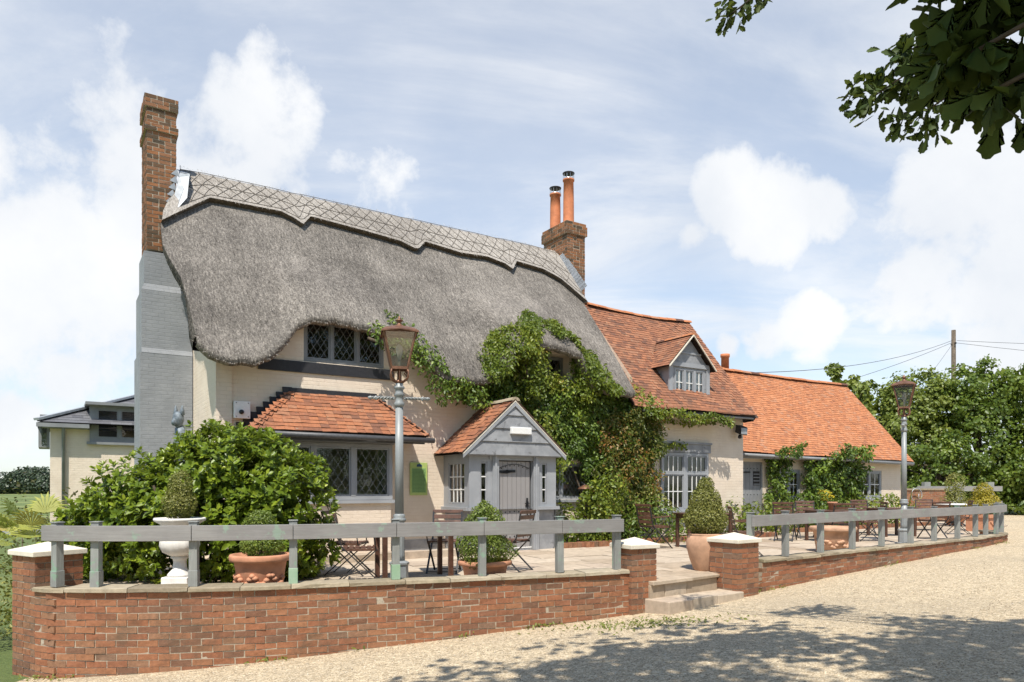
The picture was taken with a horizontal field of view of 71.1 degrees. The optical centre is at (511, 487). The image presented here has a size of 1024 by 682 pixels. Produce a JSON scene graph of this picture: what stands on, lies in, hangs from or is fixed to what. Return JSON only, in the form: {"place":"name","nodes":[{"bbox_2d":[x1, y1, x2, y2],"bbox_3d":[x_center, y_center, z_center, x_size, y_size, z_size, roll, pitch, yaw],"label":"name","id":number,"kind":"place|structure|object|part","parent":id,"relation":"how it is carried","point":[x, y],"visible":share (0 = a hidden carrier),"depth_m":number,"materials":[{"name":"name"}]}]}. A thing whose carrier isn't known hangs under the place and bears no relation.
{"place":"outdoors","nodes":[
{"label":"outdoors","id":0,"kind":"place"},
{"bbox_2d":[0,491,1023,681],"bbox_3d":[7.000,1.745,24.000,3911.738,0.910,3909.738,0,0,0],"label":"ground","id":1,"kind":"structure","parent":0,"point":[6,664],"depth_m":17.38,"materials":[{"name":"green plant"}]},
{"bbox_2d":[0,554,12,638],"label":"hedge","id":2,"kind":"object","parent":1,"relation":"on","point":[9,613],"visible":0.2,"depth_m":10.06,"materials":[{"name":"green plant"}]},
{"bbox_2d":[0,472,48,581],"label":"bronze shrub","id":3,"kind":"object","parent":1,"relation":"on","point":[17,485],"visible":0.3,"depth_m":16.53,"materials":[{"name":"green plant"}]},
{"bbox_2d":[0,465,49,493],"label":"distant wood","id":4,"kind":"object","parent":1,"relation":"on","point":[41,475],"visible":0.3,"depth_m":252.17,"materials":[{"name":"green plant"}]},
{"bbox_2d":[0,487,77,571],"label":"bronze shrub","id":5,"kind":"object","parent":1,"relation":"on","point":[48,519],"visible":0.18,"depth_m":12.90,"materials":[{"name":"green plant"}]},
{"bbox_2d":[0,493,84,547],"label":"fan palm","id":6,"kind":"object","parent":1,"relation":"on","point":[14,526],"visible":0.53,"depth_m":10.07,"materials":[{"name":"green plant"}]},
{"bbox_2d":[33,394,133,543],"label":"slate roofed building","id":7,"kind":"structure","parent":1,"relation":"on","point":[78,441],"depth_m":22.61,"materials":[{"name":"beige paint"}]},
{"bbox_2d":[96,408,133,439],"bbox_3d":[-12.643,-2.040,23.086,1.340,1.000,0.084,0,0,-33],"label":"window","id":8,"kind":"structure","parent":7,"relation":"in","point":[119,411],"depth_m":23.03,"materials":[{"name":"grey paint"}]},
{"bbox_2d":[159,166,634,556],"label":"thatched cottage","id":9,"kind":"structure","parent":1,"relation":"on","point":[289,297],"depth_m":14.51,"materials":[{"name":"grey plant"}]},
{"bbox_2d":[134,92,192,512],"bbox_3d":[-7.172,-2.909,14.729,0.945,9.718,1.200,0,0,-32],"label":"brick chimney","id":10,"kind":"object","parent":9,"relation":"attached to","point":[163,374],"visible":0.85,"depth_m":14.23,"materials":[{"name":"white paint"}]},
{"bbox_2d":[233,401,249,418],"bbox_3d":[-4.747,-1.370,12.611,0.270,0.300,0.152,0,0,-32],"label":"meter box","id":11,"kind":"object","parent":9,"relation":"attached to","point":[241,409],"visible":1,"depth_m":12.59,"materials":[{"name":"white paint"}]},
{"bbox_2d":[273,441,391,499],"bbox_3d":[-3.273,-0.297,13.108,2.300,1.043,0.084,0,0,-32],"label":"window","id":12,"kind":"structure","parent":9,"relation":"in","point":[312,446],"depth_m":13.28,"materials":[{"name":"grey paint"}]},
{"bbox_2d":[304,324,382,367],"bbox_3d":[-3.224,-2.750,13.756,1.580,0.780,0.084,0,0,-32],"label":"window","id":13,"kind":"structure","parent":9,"relation":"in","point":[330,359],"depth_m":13.67,"materials":[{"name":"grey paint"}]},
{"bbox_2d":[410,462,426,494],"bbox_3d":[-1.888,-0.180,14.507,0.380,0.660,0.027,0,0,-32],"label":"notice board","id":14,"kind":"object","parent":9,"relation":"attached to","point":[418,478],"visible":1,"depth_m":14.49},
{"bbox_2d":[367,309,492,411],"bbox_3d":[-1.692,-2.554,14.361,2.700,2.044,0.936,0,0,-33],"label":"virginia creeper","id":15,"kind":"object","parent":9,"relation":"attached to","point":[418,358],"visible":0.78,"depth_m":14.18,"materials":[{"name":"green plant"}]},
{"bbox_2d":[476,308,626,405],"bbox_3d":[0.742,-2.993,16.126,3.771,2.266,1.566,0,0,-33],"label":"virginia creeper","id":16,"kind":"object","parent":9,"relation":"attached to","point":[533,351],"visible":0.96,"depth_m":15.60,"materials":[{"name":"green plant"}]},
{"bbox_2d":[542,356,562,380],"bbox_3d":[0.835,-2.710,16.613,0.800,0.660,0.084,0,0,-33],"label":"window","id":17,"kind":"structure","parent":9,"relation":"in","point":[560,360],"depth_m":16.74,"materials":[{"name":"grey paint"}]},
{"bbox_2d":[533,409,579,485],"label":"virginia creeper","id":18,"kind":"object","parent":9,"relation":"attached to","point":[558,461],"visible":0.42,"depth_m":15.43,"materials":[{"name":"green plant"}]},
{"bbox_2d":[556,463,588,501],"bbox_3d":[1.150,-0.120,16.485,1.450,0.900,0.180,0,0,-32],"label":"window","id":19,"kind":"structure","parent":9,"relation":"in","point":[571,498],"depth_m":16.58,"materials":[{"name":"grey paint"}]},
{"bbox_2d":[720,353,913,529],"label":"long low range","id":20,"kind":"structure","parent":1,"relation":"on","point":[822,418],"depth_m":24.08,"materials":[{"name":"orange tile"}]},
{"bbox_3d":[7.014,0.250,21.211,1.100,2.040,0.090,0,0,-33],"label":"door","id":21,"kind":"part","parent":20,"relation":"part of","materials":[{"name":"grey paint"}]},
{"bbox_2d":[779,469,803,501],"bbox_3d":[8.577,-0.070,22.153,1.170,1.000,0.180,0,0,-33],"label":"window","id":22,"kind":"structure","parent":20,"relation":"in","point":[796,471],"depth_m":22.40,"materials":[{"name":"grey paint"}]},
{"bbox_2d":[860,470,884,499],"bbox_3d":[12.225,-0.080,24.478,1.520,1.020,0.180,0,0,-32],"label":"window","id":23,"kind":"structure","parent":20,"relation":"in","point":[869,484],"depth_m":24.58,"materials":[{"name":"grey paint"}]},
{"bbox_2d":[824,362,882,413],"bbox_3d":[17.393,-2.416,36.990,2.942,8.140,3.247,0,0,-41],"label":"pale tree","id":24,"kind":"object","parent":1,"relation":"on","point":[861,389],"visible":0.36,"depth_m":36.49,"materials":[{"name":"green plant"}]},
{"bbox_2d":[865,365,973,487],"bbox_3d":[19.251,-2.234,36.006,6.533,7.776,5.329,0,0,0],"label":"hedgerow tree","id":25,"kind":"object","parent":1,"relation":"on","point":[888,418],"visible":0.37,"depth_m":34.78,"materials":[{"name":"green plant"}]},
{"bbox_2d":[899,428,997,506],"bbox_3d":[19.601,-0.469,33.881,5.881,4.792,3.911,0,0,0],"label":"hedgerow tree","id":26,"kind":"object","parent":1,"relation":"on","point":[940,453],"visible":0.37,"depth_m":32.89,"materials":[{"name":"green plant"}]},
{"bbox_2d":[951,330,956,465],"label":"telegraph pole","id":27,"kind":"object","parent":1,"relation":"on","point":[953,346],"visible":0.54,"depth_m":44.69,"materials":[{"name":"brown wood"}]},
{"bbox_2d":[757,341,949,372],"bbox_3d":[17.851,-6.725,35.651,26.601,4.974,0.024,0,0,-43],"label":"overhead wire","id":28,"kind":"object","parent":27,"relation":"attached to","point":[843,366],"visible":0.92,"depth_m":32.87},
{"bbox_2d":[863,343,949,375],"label":"overhead wire","id":29,"kind":"object","parent":27,"relation":"attached to","point":[902,362],"visible":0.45,"depth_m":42.02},
{"bbox_2d":[913,354,1023,513],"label":"hedgerow tree","id":30,"kind":"object","parent":1,"relation":"on","point":[979,417],"visible":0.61,"depth_m":34.42,"materials":[{"name":"green plant"}]},
{"bbox_2d":[985,443,1023,514],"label":"hedgerow tree","id":31,"kind":"object","parent":1,"relation":"on","point":[1019,485],"visible":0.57,"depth_m":33.51,"materials":[{"name":"green plant"}]},
{"bbox_2d":[987,363,1023,501],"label":"hedgerow tree","id":32,"kind":"object","parent":1,"relation":"on","point":[1019,390],"visible":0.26,"depth_m":34.87,"materials":[{"name":"green plant"}]},
{"bbox_2d":[0,0,1023,478],"label":"sky","id":33,"kind":"structure","parent":0,"point":[723,185],"materials":[{"name":"blue"}]},
{"bbox_2d":[17,513,1023,681],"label":"gravel yard","id":34,"kind":"structure","parent":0,"point":[950,645],"depth_m":7.47,"materials":[{"name":"beige gravel"}]},
{"bbox_2d":[8,542,87,677],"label":"brick pier","id":35,"kind":"structure","parent":34,"relation":"on","point":[31,566],"depth_m":8.13,"materials":[{"name":"red brick"}]},
{"bbox_2d":[32,568,629,678],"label":"garden wall","id":36,"kind":"structure","parent":34,"relation":"on","point":[84,630],"depth_m":8.12,"materials":[{"name":"red brick"}]},
{"bbox_2d":[41,515,623,586],"bbox_3d":[-1.813,0.734,8.593,6.903,0.736,0.552,0,0,-14],"label":"rail fence","id":37,"kind":"object","parent":36,"relation":"on","point":[98,533],"visible":1,"depth_m":8.20,"materials":[{"name":"grey paint"}]},
{"bbox_2d":[18,541,1008,680],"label":"weeds","id":38,"kind":"object","parent":34,"relation":"on","point":[533,626],"visible":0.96,"depth_m":8.72,"materials":[{"name":"green plant"}]},
{"bbox_2d":[610,537,659,614],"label":"brick pier","id":39,"kind":"structure","parent":34,"relation":"on","point":[638,559],"depth_m":9.63,"materials":[{"name":"red brick"}]},
{"bbox_2d":[644,570,743,614],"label":"stone steps","id":40,"kind":"structure","parent":34,"relation":"on","point":[671,593],"depth_m":9.92,"materials":[{"name":"beige stone"}]},
{"bbox_2d":[706,532,761,596],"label":"brick pier","id":41,"kind":"structure","parent":34,"relation":"on","point":[734,560],"depth_m":10.54,"materials":[{"name":"red brick"}]},
{"bbox_2d":[705,0,1023,159],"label":"oak tree","id":42,"kind":"object","parent":34,"relation":"on","point":[963,61],"visible":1,"depth_m":2.06,"materials":[{"name":"green plant"}]},
{"bbox_2d":[758,530,1008,591],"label":"garden wall","id":43,"kind":"structure","parent":34,"relation":"on","point":[775,571],"depth_m":12.60,"materials":[{"name":"red brick"}]},
{"bbox_2d":[745,502,1006,556],"bbox_3d":[8.108,0.734,14.401,11.477,0.735,0.530,0,0,-40],"label":"rail fence","id":44,"kind":"object","parent":43,"relation":"on","point":[784,519],"visible":0.97,"depth_m":13.26,"materials":[{"name":"grey paint"}]},
{"bbox_2d":[907,488,946,520],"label":"boundary wall","id":45,"kind":"structure","parent":34,"relation":"on","point":[935,494],"depth_m":29.85,"materials":[{"name":"red brick"}]},
{"bbox_2d":[917,482,1002,505],"bbox_3d":[19.602,0.550,31.480,4.000,1.600,0.240,0,0,-6],"label":"ranch fence","id":46,"kind":"object","parent":34,"relation":"on","point":[966,488],"visible":0.27,"depth_m":31.40,"materials":[{"name":"grey paint"}]},
{"bbox_2d":[83,521,1007,584],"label":"terrace paving","id":47,"kind":"structure","parent":0,"point":[670,559],"depth_m":12.70,"materials":[{"name":"stone"}]},
{"bbox_2d":[168,405,184,460],"bbox_3d":[-6.268,0.055,13.551,0.381,3.230,0.394,0,0,20],"label":"beast statue","id":48,"kind":"object","parent":47,"relation":"on","point":[177,421],"visible":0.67,"depth_m":13.46,"materials":[{"name":"grey stone"}]},
{"bbox_2d":[153,517,205,583],"bbox_3d":[-4.100,0.810,8.850,0.600,0.880,0.600,0,0,0],"label":"stone urn","id":49,"kind":"object","parent":47,"relation":"on","point":[177,552],"visible":0.64,"depth_m":8.69,"materials":[{"name":"stone"}]},
{"bbox_2d":[161,468,197,518],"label":"box topiary","id":50,"kind":"object","parent":49,"relation":"in","point":[176,497],"visible":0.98,"depth_m":8.77,"materials":[{"name":"green plant"}]},
{"bbox_2d":[35,418,342,583],"bbox_3d":[-4.362,0.302,10.101,3.937,2.617,2.491,0,0,0],"label":"laurel bush","id":51,"kind":"object","parent":47,"relation":"on","point":[220,470],"visible":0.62,"depth_m":9.58,"materials":[{"name":"green plant"}]},
{"bbox_2d":[229,551,288,583],"bbox_3d":[-3.080,1.040,8.780,0.730,0.460,0.730,0,0,0],"label":"terracotta pot","id":52,"kind":"object","parent":47,"relation":"on","point":[260,569],"visible":0.72,"depth_m":8.52,"materials":[{"name":"ceramic"}]},
{"bbox_2d":[238,509,285,555],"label":"box topiary","id":53,"kind":"object","parent":52,"relation":"in","point":[261,546],"visible":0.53,"depth_m":8.67,"materials":[{"name":"green plant"}]},
{"bbox_2d":[321,511,371,575],"bbox_3d":[-2.430,0.807,10.551,0.631,0.937,0.570,0,0,5],"label":"folding chair","id":54,"kind":"object","parent":47,"relation":"on","point":[356,543],"visible":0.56,"depth_m":10.36,"materials":[{"name":"brown wood"}]},
{"bbox_2d":[333,513,378,578],"bbox_3d":[-2.070,0.807,9.618,0.631,0.937,0.570,0,0,-12],"label":"folding chair","id":55,"kind":"object","parent":47,"relation":"on","point":[346,548],"visible":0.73,"depth_m":9.44,"materials":[{"name":"brown wood"}]},
{"bbox_2d":[315,548,476,564],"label":"stone kerb","id":56,"kind":"structure","parent":47,"relation":"on","point":[413,554],"depth_m":12.77,"materials":[{"name":"beige stone"}]},
{"bbox_2d":[368,316,429,577],"bbox_3d":[-1.470,-0.475,9.350,0.810,3.530,0.472,0,0,-12],"label":"lamp post","id":57,"kind":"object","parent":47,"relation":"on","point":[399,330],"visible":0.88,"depth_m":9.31,"materials":[{"name":"grey metal"}]},
{"bbox_2d":[375,536,453,577],"bbox_3d":[-1.380,0.901,10.050,1.050,0.738,0.742,0,0,-20],"label":"garden table","id":58,"kind":"object","parent":47,"relation":"on","point":[439,557],"visible":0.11,"depth_m":9.90,"materials":[{"name":"brown wood"}]},
{"bbox_2d":[426,509,462,573],"bbox_3d":[-1.019,0.807,10.861,0.570,0.937,0.631,0,0,4],"label":"folding chair","id":59,"kind":"object","parent":47,"relation":"on","point":[454,516],"visible":0.62,"depth_m":11.10,"materials":[{"name":"brown wood"}]},
{"bbox_2d":[458,558,511,574],"bbox_3d":[-0.360,1.130,9.520,0.720,0.340,0.720,0,0,0],"label":"terracotta pot","id":60,"kind":"object","parent":47,"relation":"on","point":[494,567],"visible":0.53,"depth_m":9.27,"materials":[{"name":"ceramic"}]},
{"bbox_2d":[456,499,519,569],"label":"box topiary","id":61,"kind":"object","parent":60,"relation":"in","point":[496,541],"visible":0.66,"depth_m":9.37,"materials":[{"name":"green plant"}]},
{"bbox_2d":[494,510,536,571],"bbox_3d":[-0.011,0.807,10.995,0.631,0.937,0.570,0,0,30],"label":"folding chair","id":62,"kind":"object","parent":47,"relation":"on","point":[521,517],"visible":0.53,"depth_m":10.89,"materials":[{"name":"brown wood"}]},
{"bbox_2d":[635,504,672,548],"bbox_3d":[2.971,0.807,14.995,0.631,0.937,0.570,0,0,-28],"label":"folding chair","id":63,"kind":"object","parent":47,"relation":"on","point":[648,515],"visible":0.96,"depth_m":14.88,"materials":[{"name":"brown wood"}]},
{"bbox_2d":[564,532,777,547],"bbox_3d":[3.683,1.220,17.308,6.897,0.140,1.214,0,0,-32],"label":"brick edging","id":64,"kind":"object","parent":47,"relation":"on","point":[586,544],"visible":0.36,"depth_m":15.62,"materials":[{"name":"brick"}]},
{"bbox_2d":[673,512,734,546],"bbox_3d":[4.050,0.901,15.150,1.050,0.738,0.742,0,0,-10],"label":"garden table","id":65,"kind":"object","parent":47,"relation":"on","point":[681,514],"visible":0.36,"depth_m":15.21,"materials":[{"name":"brown wood"}]},
{"bbox_2d":[686,532,722,570],"bbox_3d":[2.980,0.985,11.050,0.580,0.570,0.580,0,0,0],"label":"glazed jar","id":66,"kind":"object","parent":47,"relation":"on","point":[698,546],"visible":0.69,"depth_m":10.85,"materials":[{"name":"ceramic"}]},
{"bbox_2d":[683,476,728,533],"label":"box topiary","id":67,"kind":"object","parent":66,"relation":"in","point":[702,514],"visible":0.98,"depth_m":10.89,"materials":[{"name":"green plant"}]},
{"bbox_2d":[727,506,763,555],"bbox_3d":[4.270,0.807,13.052,0.631,0.937,0.570,0,0,10],"label":"folding chair","id":68,"kind":"object","parent":47,"relation":"on","point":[733,521],"visible":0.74,"depth_m":12.96,"materials":[{"name":"brown wood"}]},
{"bbox_2d":[762,441,807,529],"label":"ivy column","id":69,"kind":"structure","parent":47,"relation":"on","point":[780,487],"depth_m":21.43,"materials":[{"name":"green plant"}]},
{"bbox_2d":[771,502,798,541],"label":"folding chair","id":70,"kind":"object","parent":47,"relation":"on","point":[781,510],"visible":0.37,"depth_m":17.00,"materials":[{"name":"brown wood"}]},
{"bbox_2d":[794,501,816,538],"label":"folding chair","id":71,"kind":"object","parent":47,"relation":"on","point":[804,508],"visible":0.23,"depth_m":18.45,"materials":[{"name":"brown wood"}]},
{"bbox_2d":[803,509,860,541],"bbox_3d":[7.620,0.901,17.100,1.050,0.738,0.742,0,0,-8],"label":"garden table","id":72,"kind":"object","parent":47,"relation":"on","point":[807,528],"visible":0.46,"depth_m":17.04,"materials":[{"name":"brown wood"}]},
{"bbox_2d":[827,502,837,509],"bbox_3d":[7.620,0.430,17.050,0.230,0.190,0.230,0,0,0],"label":"terracotta pot","id":73,"kind":"object","parent":72,"relation":"on","point":[830,505],"visible":0.79,"depth_m":16.99,"materials":[{"name":"orange ceramic"}]},
{"bbox_2d":[809,525,856,550],"bbox_3d":[6.380,1.020,14.250,0.880,0.500,0.880,0,0,0],"label":"terracotta pot","id":74,"kind":"object","parent":47,"relation":"on","point":[836,537],"visible":0.59,"depth_m":13.93,"materials":[{"name":"ceramic"}]},
{"bbox_2d":[800,443,878,524],"bbox_3d":[10.526,-0.096,22.824,3.459,2.669,1.114,0,0,-32],"label":"climbing shrub","id":75,"kind":"object","parent":47,"relation":"on","point":[835,484],"visible":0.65,"depth_m":22.80,"materials":[{"name":"green plant"}]},
{"bbox_2d":[824,503,855,525],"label":"folding chair","id":76,"kind":"object","parent":47,"relation":"on","point":[834,510],"visible":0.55,"depth_m":15.87,"materials":[{"name":"brown wood"}]},
{"bbox_2d":[789,522,930,531],"bbox_3d":[11.082,1.220,22.495,7.158,0.141,0.415,0,0,-32],"label":"brick edging","id":77,"kind":"object","parent":47,"relation":"on","point":[890,525],"visible":0.27,"depth_m":22.56,"materials":[{"name":"brick"}]},
{"bbox_2d":[850,500,875,533],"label":"folding chair","id":78,"kind":"object","parent":47,"relation":"on","point":[861,502],"visible":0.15,"depth_m":20.16,"materials":[{"name":"brown wood"}]},
{"bbox_2d":[859,502,887,541],"bbox_3d":[8.560,0.807,17.098,0.631,0.937,0.570,0,0,10],"label":"folding chair","id":79,"kind":"object","parent":47,"relation":"on","point":[876,521],"visible":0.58,"depth_m":16.92,"materials":[{"name":"brown wood"}]},
{"bbox_2d":[864,507,918,536],"bbox_3d":[10.000,0.901,18.900,1.050,0.738,0.742,0,0,-15],"label":"garden table","id":80,"kind":"object","parent":47,"relation":"on","point":[896,522],"visible":0.53,"depth_m":18.70,"materials":[{"name":"brown wood"}]},
{"bbox_2d":[891,375,916,542],"bbox_3d":[8.860,-0.634,16.200,0.486,3.848,0.834,0,0,32],"label":"lamp post","id":81,"kind":"object","parent":47,"relation":"on","point":[903,502],"visible":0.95,"depth_m":16.15,"materials":[{"name":"grey metal"}]},
{"bbox_2d":[891,492,922,506],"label":"spiky plant","id":82,"kind":"object","parent":47,"relation":"on","point":[909,501],"visible":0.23,"depth_m":24.23,"materials":[{"name":"green plant"}]},
{"bbox_2d":[914,499,932,529],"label":"folding chair","id":83,"kind":"object","parent":47,"relation":"on","point":[924,502],"visible":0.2,"depth_m":21.63,"materials":[{"name":"brown wood"}]},
{"bbox_2d":[917,502,950,537],"bbox_3d":[10.401,0.807,17.689,0.570,0.937,0.631,0,0,-5],"label":"folding chair","id":84,"kind":"object","parent":47,"relation":"on","point":[929,520],"visible":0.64,"depth_m":17.51,"materials":[{"name":"brown wood"}]},
{"bbox_2d":[936,503,966,526],"bbox_3d":[14.600,0.895,23.600,1.120,0.740,1.120,0,0,0],"label":"pedestal table","id":85,"kind":"object","parent":47,"relation":"on","point":[952,504],"visible":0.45,"depth_m":23.50,"materials":[{"name":"white paint"}]},
{"bbox_2d":[944,515,964,524],"bbox_3d":[15.200,1.045,24.600,0.800,0.450,0.800,0,0,0],"label":"terracotta pot","id":86,"kind":"object","parent":47,"relation":"on","point":[961,520],"visible":0.1,"depth_m":24.41,"materials":[{"name":"ceramic"}]},
{"bbox_2d":[940,472,968,507],"bbox_3d":[15.230,0.228,24.624,0.836,1.545,0.820,0,0,0],"label":"upright conifer","id":87,"kind":"object","parent":86,"relation":"in","point":[950,497],"visible":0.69,"depth_m":24.50,"materials":[{"name":"green plant"}]},
{"bbox_2d":[944,500,973,534],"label":"folding chair","id":88,"kind":"object","parent":47,"relation":"on","point":[963,517],"visible":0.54,"depth_m":19.46,"materials":[{"name":"brown wood"}]},
{"bbox_2d":[963,514,992,530],"bbox_3d":[13.751,1.018,20.898,0.740,0.504,0.745,0,0,-30],"label":"square planter","id":89,"kind":"object","parent":47,"relation":"on","point":[980,523],"visible":0.29,"depth_m":20.66,"materials":[{"name":"ceramic"}]},
{"bbox_2d":[965,482,1000,513],"bbox_3d":[13.749,0.359,20.907,0.872,1.037,1.001,0,0,0],"label":"golden conifer","id":90,"kind":"object","parent":89,"relation":"in","point":[986,497],"visible":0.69,"depth_m":20.75,"materials":[{"name":"yellow plant"}]},
{"bbox_2d":[544,302,757,535],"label":"tiled wing","id":91,"kind":"structure","parent":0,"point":[672,362],"depth_m":18.97,"materials":[{"name":"orange tile"}]},
{"bbox_2d":[455,374,663,539],"bbox_3d":[1.275,-0.588,16.287,5.963,3.735,0.583,0,0,-33],"label":"virginia creeper","id":92,"kind":"object","parent":91,"relation":"attached to","point":[583,451],"visible":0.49,"depth_m":16.56,"materials":[{"name":"green plant"}]},
{"bbox_2d":[577,483,589,490],"bbox_3d":[1.685,-0.011,16.486,0.356,0.203,0.413,0,0,4],"label":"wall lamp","id":93,"kind":"object","parent":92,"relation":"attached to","point":[583,487],"visible":0.75,"depth_m":16.39,"materials":[{"name":"orange metal"}]},
{"bbox_2d":[541,171,586,295],"bbox_3d":[1.485,-6.435,20.464,0.740,4.970,1.240,0,0,-33],"label":"brick chimney","id":94,"kind":"object","parent":91,"relation":"on","point":[567,236],"visible":0.34,"depth_m":20.12,"materials":[{"name":"red brick"}]},
{"bbox_2d":[591,405,672,534],"bbox_3d":[2.877,-0.364,17.131,2.479,3.273,0.563,0,0,-33],"label":"virginia creeper","id":95,"kind":"object","parent":91,"relation":"attached to","point":[632,432],"visible":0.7,"depth_m":17.11,"materials":[{"name":"green plant"}]},
{"bbox_2d":[631,378,735,450],"bbox_3d":[4.266,-1.865,18.203,3.417,1.984,0.935,0,0,-33],"label":"virginia creeper","id":96,"kind":"object","parent":91,"relation":"attached to","point":[728,422],"visible":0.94,"depth_m":17.99,"materials":[{"name":"green plant"}]},
{"bbox_2d":[660,452,708,513],"bbox_3d":[4.494,-0.120,18.521,1.820,1.560,0.180,0,0,-33],"label":"window","id":97,"kind":"structure","parent":91,"relation":"in","point":[684,473],"depth_m":18.51,"materials":[{"name":"grey paint"}]},
{"bbox_2d":[735,425,747,438],"bbox_3d":[6.206,-1.520,19.502,0.280,0.380,0.285,0,0,-32],"label":"floodlight","id":98,"kind":"object","parent":91,"relation":"attached to","point":[741,430],"visible":1,"depth_m":19.41,"materials":[{"name":"black metal"}]},
{"label":"terrace bed","id":99,"kind":"structure","parent":0,"visible":0},
{"bbox_2d":[556,465,629,541],"bbox_3d":[1.523,0.535,15.989,2.220,2.110,1.147,0,0,0],"label":"bed shrub","id":100,"kind":"object","parent":99,"relation":"on","point":[605,507],"visible":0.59,"depth_m":15.85,"materials":[{"name":"green plant"}]},
{"bbox_2d":[582,494,685,542],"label":"bed shrub","id":101,"kind":"object","parent":99,"relation":"on","point":[630,532],"visible":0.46,"depth_m":16.43,"materials":[{"name":"green plant"}]},
{"bbox_2d":[621,486,683,537],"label":"bed shrub","id":102,"kind":"object","parent":99,"relation":"on","point":[663,495],"visible":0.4,"depth_m":17.07,"materials":[{"name":"green plant"}]},
{"bbox_2d":[659,517,686,536],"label":"bed shrub","id":103,"kind":"object","parent":99,"relation":"on","point":[674,527],"visible":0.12,"depth_m":17.71,"materials":[{"name":"green plant"}]},
{"bbox_2d":[719,496,797,534],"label":"bed shrub","id":104,"kind":"object","parent":99,"relation":"on","point":[748,508],"visible":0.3,"depth_m":19.19,"materials":[{"name":"green plant"}]},
{"bbox_2d":[779,486,848,528],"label":"bed shrub","id":105,"kind":"object","parent":99,"relation":"on","point":[817,500],"visible":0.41,"depth_m":21.66,"materials":[{"name":"green plant"}]},
{"bbox_2d":[817,489,834,500],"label":"yellow flower","id":106,"kind":"object","parent":105,"relation":"on","point":[830,495],"visible":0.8,"depth_m":21.80,"materials":[{"name":"yellow plant"}]},
{"bbox_2d":[832,491,911,525],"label":"bed shrub","id":107,"kind":"object","parent":99,"relation":"on","point":[891,496],"visible":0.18,"depth_m":23.23,"materials":[{"name":"green plant"}]}
]}

